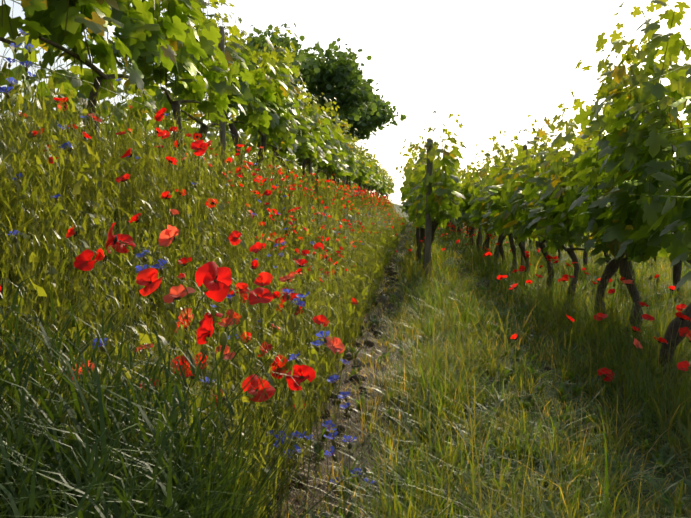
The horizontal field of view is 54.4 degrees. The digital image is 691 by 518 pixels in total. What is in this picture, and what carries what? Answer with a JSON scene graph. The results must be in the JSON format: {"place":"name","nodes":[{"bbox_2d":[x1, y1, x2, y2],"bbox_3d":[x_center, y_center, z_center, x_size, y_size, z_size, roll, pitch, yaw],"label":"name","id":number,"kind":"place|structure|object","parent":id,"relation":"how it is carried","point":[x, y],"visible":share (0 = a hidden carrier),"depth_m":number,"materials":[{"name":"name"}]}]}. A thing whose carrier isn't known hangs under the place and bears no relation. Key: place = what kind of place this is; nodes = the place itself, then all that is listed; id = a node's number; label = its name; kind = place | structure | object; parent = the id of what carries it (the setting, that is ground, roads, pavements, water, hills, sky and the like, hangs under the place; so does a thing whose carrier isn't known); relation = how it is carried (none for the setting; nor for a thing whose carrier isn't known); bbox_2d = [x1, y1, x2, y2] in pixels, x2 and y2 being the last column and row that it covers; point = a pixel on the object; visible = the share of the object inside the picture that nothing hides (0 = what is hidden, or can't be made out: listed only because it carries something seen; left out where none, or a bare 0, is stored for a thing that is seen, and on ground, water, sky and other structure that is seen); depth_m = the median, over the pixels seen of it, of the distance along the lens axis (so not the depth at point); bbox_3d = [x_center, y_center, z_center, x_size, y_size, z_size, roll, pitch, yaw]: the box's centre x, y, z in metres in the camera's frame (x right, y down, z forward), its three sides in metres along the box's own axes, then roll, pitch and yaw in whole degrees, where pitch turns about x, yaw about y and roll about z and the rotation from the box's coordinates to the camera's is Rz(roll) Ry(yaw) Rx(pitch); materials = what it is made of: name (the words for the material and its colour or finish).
{"place":"outdoors","nodes":[
{"label":"outdoors","id":0,"kind":"place"},
{"bbox_2d":[0,2,322,184],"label":"vine shoots","id":1,"kind":"object","parent":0,"point":[108,98],"visible":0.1,"depth_m":6.70,"materials":[{"name":"green plant"}]},
{"bbox_2d":[0,120,690,517],"bbox_3d":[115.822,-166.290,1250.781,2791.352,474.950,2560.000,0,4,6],"label":"terrain","id":2,"kind":"structure","parent":0,"point":[548,390],"depth_m":3.23,"materials":[{"name":"soil"}]},
{"bbox_2d":[0,11,367,197],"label":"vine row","id":3,"kind":"object","parent":2,"relation":"on","point":[72,84],"depth_m":7.47,"materials":[{"name":"green plant"}]},
{"bbox_2d":[0,0,395,202],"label":"vine row","id":4,"kind":"object","parent":2,"relation":"on","point":[143,32],"depth_m":5.58,"materials":[{"name":"green plant"}]},
{"bbox_2d":[1,0,371,183],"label":"vine shoots","id":5,"kind":"object","parent":4,"relation":"attached to","point":[91,62],"visible":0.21,"depth_m":5.12,"materials":[{"name":"green plant"}]},
{"bbox_2d":[0,59,407,517],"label":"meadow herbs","id":6,"kind":"object","parent":2,"relation":"on","point":[315,301],"visible":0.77,"depth_m":2.99,"materials":[{"name":"green plant"}]},
{"bbox_2d":[218,26,225,175],"bbox_3d":[-1.246,-1.378,6.800,0.065,1.904,0.065,-1,4,-17],"label":"post","id":7,"kind":"object","parent":2,"relation":"on","point":[222,133],"visible":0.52,"depth_m":6.78,"materials":[{"name":"brown wood"}]},
{"bbox_2d":[0,0,352,182],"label":"wire row","id":8,"kind":"object","parent":7,"relation":"attached to","point":[124,96],"visible":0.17,"depth_m":4.38,"materials":[{"name":"grey metal"}]},
{"bbox_2d":[0,178,493,517],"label":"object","id":9,"kind":"object","parent":2,"relation":"on","point":[30,482],"visible":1,"depth_m":1.20,"materials":[{"name":"green plant"}]},
{"bbox_2d":[208,23,379,120],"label":"tree","id":10,"kind":"object","parent":2,"relation":"on","point":[343,66],"depth_m":44.59,"materials":[{"name":"green plant"}]},
{"bbox_2d":[308,159,311,198],"bbox_3d":[-0.659,-1.808,12.503,0.065,1.904,0.065,-1,4,-17],"label":"post","id":11,"kind":"object","parent":2,"relation":"on","point":[309,167],"visible":0.23,"depth_m":12.49,"materials":[{"name":"brown wood"}]},
{"bbox_2d":[0,33,690,517],"bbox_3d":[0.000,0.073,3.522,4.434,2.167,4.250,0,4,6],"label":"flower stems","id":12,"kind":"object","parent":2,"relation":"on","point":[334,457],"visible":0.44,"depth_m":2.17,"materials":[{"name":"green plant"}]},
{"bbox_2d":[0,29,690,504],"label":"flower petals","id":13,"kind":"object","parent":12,"relation":"attached to","point":[208,273],"visible":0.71,"depth_m":2.13,"materials":[{"name":"plant"}]},
{"bbox_2d":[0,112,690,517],"bbox_3d":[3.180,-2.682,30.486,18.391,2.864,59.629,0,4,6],"label":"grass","id":14,"kind":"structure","parent":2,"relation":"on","point":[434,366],"depth_m":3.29,"materials":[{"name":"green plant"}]},
{"bbox_2d":[7,78,690,383],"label":"poppies","id":15,"kind":"object","parent":2,"relation":"on","point":[267,192],"visible":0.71,"depth_m":5.07,"materials":[{"name":"red plant"}]},
{"bbox_2d":[323,92,406,145],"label":"tree","id":16,"kind":"object","parent":2,"relation":"on","point":[365,125],"depth_m":57.80,"materials":[{"name":"green plant"}]},
{"bbox_2d":[424,139,432,279],"bbox_3d":[1.059,-0.539,8.568,0.078,1.955,0.128,-1,4,-17],"label":"post","id":17,"kind":"object","parent":2,"relation":"on","point":[428,218],"visible":0.67,"depth_m":8.55,"materials":[{"name":"brown wood"}]},
{"bbox_2d":[395,111,465,268],"bbox_3d":[2.877,-2.269,26.708,1.256,2.661,37.785,0,4,6],"label":"vine row","id":18,"kind":"object","parent":2,"relation":"on","point":[413,206],"depth_m":8.74,"materials":[{"name":"green plant"}]},
{"bbox_2d":[403,114,450,222],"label":"vine shoots","id":19,"kind":"object","parent":18,"relation":"attached to","point":[443,171],"visible":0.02,"depth_m":8.43,"materials":[{"name":"green plant"}]},
{"bbox_2d":[256,253,689,517],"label":"stones","id":20,"kind":"object","parent":2,"relation":"on","point":[421,400],"visible":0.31,"depth_m":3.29,"materials":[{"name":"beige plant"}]},
{"bbox_2d":[480,224,482,246],"bbox_3d":[2.978,-0.935,14.715,0.059,1.954,0.059,-1,4,-17],"label":"post row","id":21,"kind":"object","parent":2,"relation":"on","point":[481,238],"visible":0.08,"depth_m":14.73,"materials":[{"name":"brown wood"}]},
{"bbox_2d":[521,145,527,276],"bbox_3d":[2.391,-0.539,9.009,0.059,1.954,0.059,-1,4,-17],"label":"post row","id":22,"kind":"object","parent":2,"relation":"on","point":[525,147],"visible":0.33,"depth_m":9.02,"materials":[{"name":"brown wood"}]},
{"bbox_2d":[486,63,690,248],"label":"trellis wires","id":23,"kind":"object","parent":22,"relation":"attached to","point":[648,137],"visible":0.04,"depth_m":3.89,"materials":[{"name":"grey metal"}]},
{"bbox_2d":[442,0,690,377],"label":"vine row","id":24,"kind":"object","parent":2,"relation":"on","point":[606,222],"depth_m":4.69,"materials":[{"name":"green plant"}]},
{"bbox_2d":[461,0,690,262],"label":"vine shoots","id":25,"kind":"object","parent":24,"relation":"attached to","point":[606,134],"visible":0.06,"depth_m":4.78,"materials":[{"name":"green plant"}]},
{"bbox_2d":[463,100,689,297],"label":"trellis posts","id":26,"kind":"object","parent":2,"relation":"on","point":[677,269],"depth_m":7.27,"materials":[{"name":"wood"}]},
{"bbox_2d":[0,0,690,204],"label":"sky","id":27,"kind":"structure","parent":0,"point":[493,64],"materials":[{"name":"white"}]}
]}

